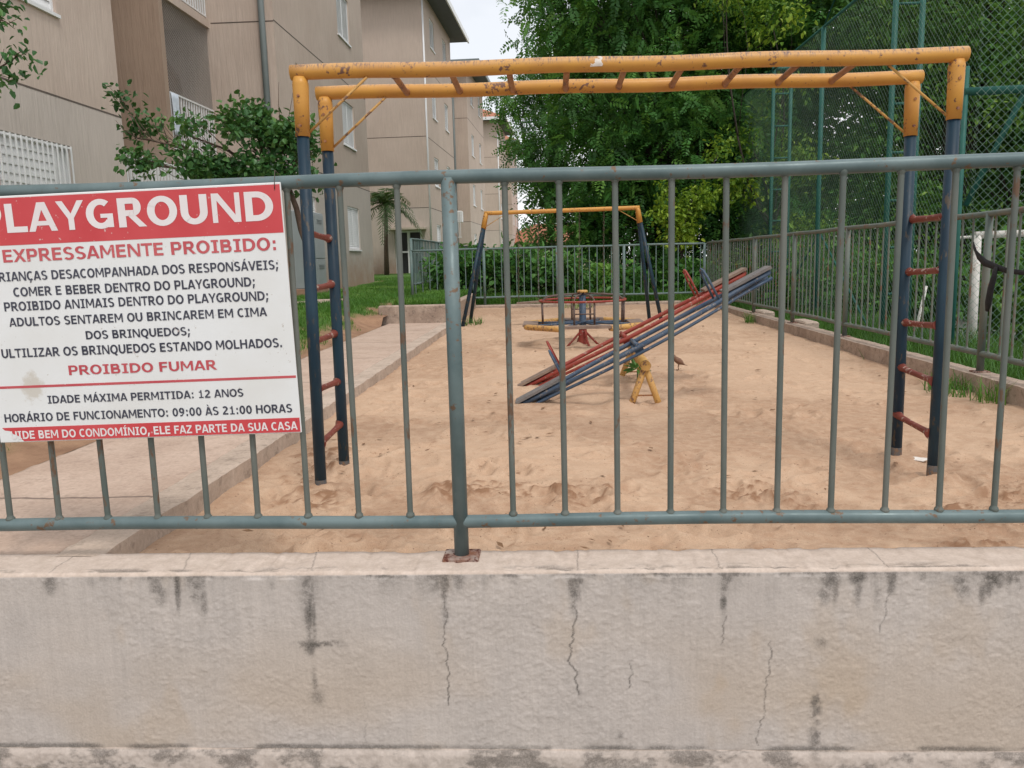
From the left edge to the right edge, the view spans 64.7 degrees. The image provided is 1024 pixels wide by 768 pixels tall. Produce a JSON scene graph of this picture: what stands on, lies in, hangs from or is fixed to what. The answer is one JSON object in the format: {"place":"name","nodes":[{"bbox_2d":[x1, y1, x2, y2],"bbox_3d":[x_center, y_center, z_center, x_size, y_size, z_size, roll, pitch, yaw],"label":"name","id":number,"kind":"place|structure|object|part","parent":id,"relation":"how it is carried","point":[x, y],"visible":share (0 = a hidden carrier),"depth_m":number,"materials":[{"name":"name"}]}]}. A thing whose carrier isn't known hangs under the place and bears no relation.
{"place":"outdoors","nodes":[
{"label":"outdoors","id":0,"kind":"place"},
{"bbox_2d":[0,323,441,554],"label":"footpath","id":1,"kind":"structure","parent":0,"point":[128,470],"depth_m":3.68,"materials":[{"name":"grey concrete"}]},
{"bbox_2d":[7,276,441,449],"bbox_3d":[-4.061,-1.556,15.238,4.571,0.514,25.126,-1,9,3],"label":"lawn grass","id":2,"kind":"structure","parent":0,"point":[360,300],"depth_m":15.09,"materials":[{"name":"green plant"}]},
{"bbox_2d":[0,273,474,478],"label":"lawn","id":3,"kind":"structure","parent":0,"point":[21,456],"depth_m":4.29,"materials":[{"name":"plant"}]},
{"bbox_2d":[0,0,47,108],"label":"tree","id":4,"kind":"object","parent":3,"relation":"on","point":[9,59],"visible":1,"depth_m":6.21,"materials":[{"name":"green plant"}]},
{"bbox_2d":[0,0,373,294],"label":"apartment building","id":5,"kind":"structure","parent":3,"relation":"on","point":[58,126],"depth_m":14.10,"materials":[{"name":"white paint"}]},
{"bbox_2d":[0,130,74,184],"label":"window","id":6,"kind":"structure","parent":5,"relation":"in","point":[24,160],"depth_m":9.45,"materials":[{"name":"white paint"}]},
{"bbox_2d":[21,0,60,18],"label":"window","id":7,"kind":"structure","parent":5,"relation":"in","point":[46,6],"depth_m":9.75,"materials":[{"name":"white paint"}]},
{"bbox_2d":[167,61,182,104],"bbox_3d":[-6.679,-6.045,15.175,0.840,1.590,0.819,-1,9,3],"label":"hanging chair","id":8,"kind":"object","parent":5,"relation":"hanging from","point":[174,80],"visible":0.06,"depth_m":15.11,"materials":[{"name":"brown wicker"}]},
{"bbox_2d":[171,92,182,136],"bbox_3d":[-5.975,-4.794,14.389,0.052,0.720,0.285,-1,9,3],"label":"towel","id":9,"kind":"object","parent":5,"relation":"hanging from","point":[175,102],"visible":0.7,"depth_m":14.35,"materials":[{"name":"fabric"}]},
{"bbox_2d":[291,210,327,295],"bbox_3d":[-4.339,-2.701,17.305,0.343,1.920,1.480,-1,9,3],"label":"meter cabinet","id":10,"kind":"object","parent":5,"relation":"on","point":[321,277],"visible":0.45,"depth_m":17.18,"materials":[{"name":"grey metal"}]},
{"bbox_3d":[-4.211,-3.102,16.893,0.014,0.930,0.660,-1,9,3],"label":"door","id":11,"kind":"part","parent":10,"relation":"part of","materials":[{"name":"grey metal"}]},
{"bbox_3d":[-4.192,-2.336,17.011,0.014,0.560,0.660,-1,9,3],"label":"door","id":12,"kind":"part","parent":10,"relation":"part of","materials":[{"name":"grey metal"}]},
{"bbox_3d":[-4.175,-3.206,17.564,0.024,0.930,0.660,-1,9,3],"label":"door","id":13,"kind":"part","parent":10,"relation":"part of","materials":[{"name":"grey metal"}]},
{"bbox_3d":[-4.156,-2.440,17.682,0.024,0.560,0.660,-1,9,3],"label":"door","id":14,"kind":"part","parent":10,"relation":"part of","materials":[{"name":"grey metal"}]},
{"bbox_2d":[312,197,314,211],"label":"window","id":15,"kind":"structure","parent":5,"relation":"in","point":[312,197],"depth_m":18.43,"materials":[{"name":"white paint"}]},
{"bbox_2d":[336,0,351,47],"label":"window","id":16,"kind":"structure","parent":5,"relation":"in","point":[342,33],"depth_m":21.39,"materials":[{"name":"white paint"}]},
{"bbox_2d":[341,99,356,151],"bbox_3d":[-4.423,-6.920,21.657,0.164,1.175,1.370,-1,9,3],"label":"window","id":17,"kind":"structure","parent":5,"relation":"in","point":[347,116],"depth_m":21.73,"materials":[{"name":"white paint"}]},
{"bbox_2d":[347,206,361,250],"bbox_3d":[-4.355,-4.222,22.070,0.164,1.175,1.370,-1,9,3],"label":"window","id":18,"kind":"structure","parent":5,"relation":"in","point":[353,227],"depth_m":22.15,"materials":[{"name":"white paint"}]},
{"bbox_2d":[101,79,336,239],"bbox_3d":[-3.312,-1.923,9.314,2.739,3.153,1.332,-1,9,3],"label":"tree","id":19,"kind":"object","parent":3,"relation":"on","point":[265,128],"visible":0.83,"depth_m":9.00,"materials":[{"name":"green plant"}]},
{"bbox_2d":[297,299,342,302],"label":"paving slab","id":20,"kind":"structure","parent":3,"relation":"on","point":[320,300],"depth_m":14.45,"materials":[{"name":"beige concrete"}]},
{"bbox_2d":[370,188,424,274],"bbox_3d":[-4.697,-5.570,30.071,2.959,3.548,2.953,-1,9,3],"label":"palm tree","id":21,"kind":"object","parent":3,"relation":"on","point":[383,198],"visible":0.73,"depth_m":30.04,"materials":[{"name":"green plant"}]},
{"bbox_2d":[409,238,473,284],"bbox_3d":[-1.638,-3.347,23.110,0.111,1.312,13.497,-1,9,4],"label":"lawn fence","id":22,"kind":"object","parent":3,"relation":"on","point":[425,244],"visible":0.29,"depth_m":17.58,"materials":[{"name":"grey metal"}]},
{"bbox_2d":[140,303,1023,553],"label":"sand","id":23,"kind":"structure","parent":0,"point":[807,387],"depth_m":4.15,"materials":[{"name":"beige sand"}]},
{"bbox_2d":[462,315,484,325],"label":"weed","id":24,"kind":"object","parent":23,"relation":"on","point":[478,321],"visible":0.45,"depth_m":12.68,"materials":[{"name":"green plant"}]},
{"bbox_2d":[461,206,661,326],"bbox_3d":[0.744,-1.748,12.356,3.071,1.822,0.955,-1,9,3],"label":"swing set","id":25,"kind":"object","parent":23,"relation":"on","point":[479,250],"visible":0.89,"depth_m":12.04,"materials":[{"name":"yellow paint"}]},
{"bbox_2d":[517,216,540,303],"bbox_3d":[0.237,-1.871,12.108,0.362,1.339,0.170,-1,9,3],"label":"swing","id":26,"kind":"object","parent":25,"relation":"hanging from","point":[526,302],"visible":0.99,"depth_m":12.12,"materials":[{"name":"red metal"}]},
{"bbox_2d":[577,212,604,303],"bbox_3d":[1.176,-1.881,12.063,0.422,1.354,0.170,-1,9,3],"label":"swing","id":27,"kind":"object","parent":25,"relation":"hanging from","point":[579,257],"visible":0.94,"depth_m":12.05,"materials":[{"name":"metal"}]},
{"bbox_2d":[523,290,643,345],"bbox_3d":[0.813,-0.655,9.281,1.363,0.845,1.363,-1,9,3],"label":"roundabout","id":28,"kind":"object","parent":23,"relation":"on","point":[581,321],"visible":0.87,"depth_m":9.16,"materials":[{"name":"red paint"}]},
{"bbox_2d":[476,300,701,307],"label":"kerb","id":29,"kind":"structure","parent":23,"relation":"on","point":[565,304],"depth_m":16.34,"materials":[{"name":"beige concrete"}]},
{"bbox_2d":[409,242,705,304],"bbox_3d":[0.906,-2.199,16.331,6.010,1.168,0.090,-1,9,3],"label":"fence","id":30,"kind":"object","parent":29,"relation":"on","point":[624,294],"visible":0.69,"depth_m":16.30,"materials":[{"name":"metal"}]},
{"bbox_2d":[243,310,988,548],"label":"dry leaves","id":31,"kind":"object","parent":23,"relation":"on","point":[498,543],"visible":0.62,"depth_m":4.45,"materials":[{"name":"brown plant"}]},
{"bbox_2d":[289,46,970,485],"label":"monkey bars","id":32,"kind":"object","parent":23,"relation":"on","point":[955,58],"visible":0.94,"depth_m":3.59,"materials":[{"name":"yellow paint"}]},
{"bbox_2d":[517,267,746,385],"bbox_3d":[0.917,-0.408,6.327,1.796,0.956,0.392,-1,9,3],"label":"seesaw","id":33,"kind":"object","parent":23,"relation":"on","point":[547,374],"visible":0.67,"depth_m":6.29,"materials":[{"name":"red paint"}]},
{"bbox_2d":[623,359,651,377],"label":"seedling","id":34,"kind":"object","parent":23,"relation":"on","point":[633,365],"visible":0.61,"depth_m":6.57,"materials":[{"name":"green plant"}]},
{"bbox_2d":[620,346,660,403],"bbox_3d":[0.961,-0.044,6.168,0.311,0.428,1.280,-1,9,4],"label":"seesaw stand","id":35,"kind":"object","parent":23,"relation":"on","point":[643,362],"visible":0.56,"depth_m":5.56,"materials":[{"name":"paint"}]},
{"bbox_2d":[515,266,772,403],"bbox_3d":[0.890,-0.308,5.584,1.752,0.966,0.392,-1,9,3],"label":"seesaw","id":36,"kind":"object","parent":23,"relation":"on","point":[745,285],"visible":0.79,"depth_m":5.50,"materials":[{"name":"blue paint"}]},
{"bbox_2d":[674,355,687,369],"bbox_3d":[1.459,-0.193,7.074,0.156,0.142,0.060,-1,9,3],"label":"bird","id":37,"kind":"object","parent":23,"relation":"on","point":[678,360],"visible":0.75,"depth_m":7.05},
{"bbox_2d":[738,312,755,323],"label":"weed","id":38,"kind":"object","parent":23,"relation":"on","point":[747,319],"visible":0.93,"depth_m":12.02,"materials":[{"name":"green plant"}]},
{"bbox_2d":[914,457,926,461],"bbox_3d":[2.003,0.370,3.995,0.090,0.008,0.077,6,12,42],"label":"paper scrap","id":39,"kind":"object","parent":23,"relation":"on","point":[922,459],"visible":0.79,"depth_m":3.97,"materials":[{"name":"white paper"}]},
{"bbox_2d":[916,369,976,397],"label":"weed","id":40,"kind":"object","parent":23,"relation":"on","point":[956,388],"visible":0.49,"depth_m":5.88,"materials":[{"name":"green plant"}]},
{"bbox_2d":[963,375,1015,404],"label":"weed","id":41,"kind":"object","parent":23,"relation":"on","point":[988,398],"visible":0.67,"depth_m":5.49,"materials":[{"name":"green plant"}]},
{"bbox_2d":[467,265,698,304],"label":"terrain","id":42,"kind":"structure","parent":0,"point":[552,300],"depth_m":16.79,"materials":[{"name":"green plant"}]},
{"bbox_2d":[419,239,503,295],"bbox_3d":[-1.042,-2.345,17.527,2.023,1.568,1.558,4,10,33],"label":"shrub","id":43,"kind":"object","parent":42,"relation":"on","point":[468,258],"visible":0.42,"depth_m":17.34,"materials":[{"name":"green plant"}]},
{"bbox_2d":[470,232,550,295],"bbox_3d":[-0.030,-2.489,17.633,1.871,1.674,1.712,-1,9,3],"label":"shrub","id":44,"kind":"object","parent":42,"relation":"on","point":[512,254],"visible":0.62,"depth_m":17.29,"materials":[{"name":"green plant"}]},
{"bbox_2d":[478,37,595,249],"bbox_3d":[1.160,-7.073,26.556,4.672,7.917,3.980,-1,9,3],"label":"pinnate tree","id":45,"kind":"object","parent":42,"relation":"on","point":[514,109],"visible":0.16,"depth_m":25.78,"materials":[{"name":"green plant"}]},
{"bbox_2d":[518,232,596,300],"bbox_3d":[0.846,-2.485,17.381,1.957,1.519,1.485,5,11,35],"label":"shrub","id":46,"kind":"object","parent":42,"relation":"on","point":[549,281],"visible":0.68,"depth_m":17.06,"materials":[{"name":"green plant"}]},
{"bbox_2d":[514,224,609,264],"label":"house","id":47,"kind":"structure","parent":42,"relation":"on","point":[521,237],"depth_m":77.43,"materials":[{"name":"ceramic"}]},
{"bbox_2d":[583,253,658,292],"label":"shrub","id":48,"kind":"object","parent":42,"relation":"on","point":[629,277],"visible":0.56,"depth_m":17.38,"materials":[{"name":"green plant"}]},
{"bbox_2d":[551,0,726,268],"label":"court tree","id":49,"kind":"object","parent":42,"relation":"on","point":[631,236],"depth_m":26.85,"materials":[{"name":"green plant"}]},
{"bbox_2d":[643,127,733,287],"bbox_3d":[3.788,-3.480,17.159,2.003,3.798,1.138,-4,9,-17],"label":"young tree","id":50,"kind":"object","parent":42,"relation":"on","point":[682,224],"visible":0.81,"depth_m":17.04,"materials":[{"name":"green plant"}]},
{"bbox_2d":[647,249,731,296],"bbox_3d":[3.690,-2.226,17.411,1.864,1.339,1.947,-1,9,3],"label":"shrub","id":51,"kind":"object","parent":42,"relation":"on","point":[696,278],"visible":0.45,"depth_m":17.10,"materials":[{"name":"green plant"}]},
{"bbox_2d":[494,0,892,285],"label":"pinnate tree","id":52,"kind":"object","parent":42,"relation":"on","point":[684,121],"visible":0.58,"depth_m":19.05,"materials":[{"name":"green plant"}]},
{"bbox_2d":[450,0,940,257],"label":"sky","id":53,"kind":"structure","parent":0,"point":[484,27],"materials":[{"name":"white"}]},
{"bbox_2d":[917,308,1022,354],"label":"court floor","id":54,"kind":"structure","parent":0,"point":[961,323],"depth_m":16.97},
{"bbox_2d":[675,12,908,240],"bbox_3d":[9.897,-10.385,27.134,9.975,15.372,7.253,0,9,11],"label":"court tree","id":55,"kind":"object","parent":54,"relation":"on","point":[837,130],"depth_m":25.86,"materials":[{"name":"green plant"}]},
{"bbox_2d":[704,0,910,263],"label":"court tree","id":56,"kind":"object","parent":54,"relation":"on","point":[841,95],"visible":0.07,"depth_m":21.15,"materials":[{"name":"green plant"}]},
{"bbox_2d":[757,209,877,299],"bbox_3d":[6.455,-2.154,17.225,2.805,3.121,2.183,-1,9,3],"label":"bush","id":57,"kind":"object","parent":54,"relation":"on","point":[827,235],"visible":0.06,"depth_m":16.91,"materials":[{"name":"green plant"}]},
{"bbox_2d":[823,228,970,338],"bbox_3d":[6.655,-1.445,13.839,2.787,2.627,2.324,-1,9,3],"label":"bush","id":58,"kind":"object","parent":54,"relation":"on","point":[927,279],"visible":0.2,"depth_m":13.47,"materials":[{"name":"green plant"}]},
{"bbox_2d":[806,0,1023,319],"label":"court tree","id":59,"kind":"object","parent":54,"relation":"on","point":[1015,53],"visible":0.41,"depth_m":17.80,"materials":[{"name":"green plant"}]},
{"bbox_2d":[840,0,1023,258],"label":"court tree","id":60,"kind":"object","parent":54,"relation":"on","point":[921,129],"visible":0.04,"depth_m":23.16,"materials":[{"name":"green plant"}]},
{"bbox_2d":[917,230,1023,340],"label":"goal","id":61,"kind":"object","parent":54,"relation":"on","point":[979,235],"visible":0.42,"depth_m":11.16,"materials":[{"name":"white paint"}]},
{"bbox_2d":[955,225,1023,350],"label":"bush","id":62,"kind":"object","parent":54,"relation":"on","point":[1019,306],"visible":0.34,"depth_m":12.69,"materials":[{"name":"green plant"}]},
{"bbox_2d":[977,0,1023,271],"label":"court tree","id":63,"kind":"object","parent":54,"relation":"on","point":[1011,144],"visible":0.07,"depth_m":20.45,"materials":[{"name":"green plant"}]},
{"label":"verge","id":64,"kind":"structure","parent":0,"visible":0},
{"bbox_2d":[683,233,788,304],"bbox_3d":[5.043,-2.131,18.217,2.808,2.516,2.297,-1,9,3],"label":"bush","id":65,"kind":"object","parent":64,"relation":"on","point":[750,235],"visible":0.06,"depth_m":17.87,"materials":[{"name":"green plant"}]},
{"bbox_2d":[755,309,774,316],"bbox_3d":[3.938,-0.690,12.677,0.184,0.930,0.600,-1,9,3],"label":"post footing","id":66,"kind":"object","parent":64,"relation":"on","point":[766,312],"visible":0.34,"depth_m":12.33,"materials":[{"name":"beige concrete"}]},
{"bbox_2d":[693,0,845,292],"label":"young tree","id":67,"kind":"object","parent":64,"relation":"on","point":[734,186],"visible":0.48,"depth_m":17.55,"materials":[{"name":"green plant"}]},
{"bbox_2d":[795,319,818,327],"bbox_3d":[3.844,-0.374,10.629,0.184,0.930,0.550,-1,9,3],"label":"post footing","id":68,"kind":"object","parent":64,"relation":"on","point":[812,323],"visible":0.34,"depth_m":10.31,"materials":[{"name":"beige concrete"}]},
{"bbox_2d":[757,230,889,315],"bbox_3d":[5.947,-1.714,15.235,2.664,2.485,2.283,-1,9,3],"label":"bush","id":69,"kind":"object","parent":64,"relation":"on","point":[825,276],"visible":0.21,"depth_m":14.98,"materials":[{"name":"green plant"}]},
{"bbox_2d":[729,299,1023,393],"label":"verge weeds","id":70,"kind":"object","parent":64,"relation":"on","point":[993,366],"visible":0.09,"depth_m":9.24,"materials":[{"name":"green plant"}]},
{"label":"pavement","id":71,"kind":"structure","parent":0,"visible":0},
{"bbox_2d":[0,546,1023,767],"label":"front wall","id":72,"kind":"structure","parent":71,"relation":"on","point":[899,657],"depth_m":2.42,"materials":[{"name":"paint"}]},
{"bbox_2d":[0,152,1023,562],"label":"front fence","id":73,"kind":"object","parent":72,"relation":"on","point":[460,520],"visible":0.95,"depth_m":2.37,"materials":[{"name":"grey metal"}]},
{"bbox_2d":[0,170,305,442],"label":"sign","id":74,"kind":"object","parent":73,"relation":"attached to","point":[149,313],"visible":1,"depth_m":2.39,"materials":[{"name":"white plastic"}]},
{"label":"terrain","id":75,"kind":"structure","parent":0,"visible":0},
{"bbox_2d":[360,0,490,273],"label":"apartment building","id":76,"kind":"structure","parent":75,"relation":"on","point":[411,134],"depth_m":32.10,"materials":[{"name":"white paint"}]},
{"bbox_2d":[395,230,421,272],"bbox_3d":[-4.104,-5.228,32.450,1.160,1.820,0.130,-1,9,5],"label":"door","id":77,"kind":"structure","parent":76,"relation":"in","point":[406,235],"depth_m":32.43,"materials":[{"name":"white paint"}]},
{"bbox_2d":[429,19,435,54],"bbox_3d":[-3.323,-14.218,33.005,0.169,1.200,1.130,-1,9,5],"label":"window","id":78,"kind":"structure","parent":76,"relation":"in","point":[430,27],"depth_m":33.32,"materials":[{"name":"white paint"}]},
{"bbox_2d":[432,98,437,122],"bbox_3d":[-3.254,-11.521,33.418,0.169,1.200,1.130,-1,9,5],"label":"window","id":79,"kind":"structure","parent":76,"relation":"in","point":[433,102],"depth_m":33.78,"materials":[{"name":"white paint"}]},
{"bbox_2d":[434,158,440,188],"bbox_3d":[-3.186,-8.823,33.831,0.169,1.200,1.130,-1,9,5],"label":"window","id":80,"kind":"structure","parent":76,"relation":"in","point":[435,160],"depth_m":34.04,"materials":[{"name":"white paint"}]},
{"bbox_2d":[437,225,442,253],"bbox_3d":[-3.117,-6.125,34.244,0.169,1.200,1.130,-1,9,5],"label":"window","id":81,"kind":"structure","parent":76,"relation":"in","point":[438,226],"depth_m":34.46,"materials":[{"name":"white paint"}]},
{"bbox_2d":[442,40,445,60],"bbox_3d":[-3.098,-14.724,36.106,0.099,1.150,1.000,-1,9,5],"label":"window","id":82,"kind":"structure","parent":76,"relation":"in","point":[443,44],"depth_m":36.38,"materials":[{"name":"white paint"}]},
{"bbox_2d":[444,103,449,133],"bbox_3d":[-2.991,-12.002,36.519,0.169,1.200,1.080,-1,9,5],"label":"window","id":83,"kind":"structure","parent":76,"relation":"in","point":[446,115],"depth_m":36.86,"materials":[{"name":"white paint"}]},
{"bbox_2d":[457,211,462,237],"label":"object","id":84,"kind":"object","parent":76,"relation":"attached to","point":[460,216],"visible":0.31,"depth_m":42.73,"materials":[{"name":"white paint"}]},
{"bbox_2d":[471,134,474,157],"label":"window","id":85,"kind":"structure","parent":76,"relation":"in","point":[471,134],"depth_m":45.93,"materials":[{"name":"white paint"}]},
{"bbox_2d":[473,185,476,206],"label":"window","id":86,"kind":"structure","parent":76,"relation":"in","point":[473,185],"depth_m":46.33,"materials":[{"name":"white paint"}]},
{"bbox_2d":[479,144,481,164],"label":"window","id":87,"kind":"structure","parent":76,"relation":"in","point":[479,144],"depth_m":49.36,"materials":[{"name":"white paint"}]},
{"bbox_2d":[483,109,522,255],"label":"apartment building","id":88,"kind":"structure","parent":75,"relation":"on","point":[493,201],"depth_m":61.94,"materials":[{"name":"white paint"}]},
{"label":"planter bed","id":89,"kind":"structure","parent":0,"visible":0},
{"bbox_2d":[389,289,467,304],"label":"planter grass","id":90,"kind":"structure","parent":89,"relation":"on","point":[431,296],"depth_m":12.86,"materials":[{"name":"green plant"}]},
{"label":"ground","id":91,"kind":"structure","parent":0,"visible":0},
{"bbox_2d":[55,322,445,556],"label":"kerb","id":92,"kind":"structure","parent":91,"relation":"on","point":[225,473],"depth_m":3.57,"materials":[{"name":"grey concrete"}]},
{"bbox_2d":[378,293,475,325],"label":"planter wall","id":93,"kind":"structure","parent":91,"relation":"on","point":[430,313],"depth_m":12.23,"materials":[{"name":"beige concrete"}]},
{"bbox_2d":[709,302,1023,407],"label":"retaining wall","id":94,"kind":"structure","parent":91,"relation":"on","point":[879,353],"depth_m":7.51,"materials":[{"name":"grey concrete"}]},
{"bbox_2d":[706,206,1023,372],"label":"side fence","id":95,"kind":"object","parent":94,"relation":"on","point":[981,353],"visible":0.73,"depth_m":7.97,"materials":[{"name":"metal"}]},
{"bbox_2d":[973,242,1023,311],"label":"strap","id":96,"kind":"object","parent":95,"relation":"attached to","point":[983,261],"visible":0.97,"depth_m":5.67,"materials":[{"name":"black fabric"}]},
{"bbox_2d":[734,0,1023,356],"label":"court fence","id":97,"kind":"object","parent":91,"relation":"on","point":[990,90],"visible":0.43,"depth_m":10.87,"materials":[{"name":"green metal"}]}
]}

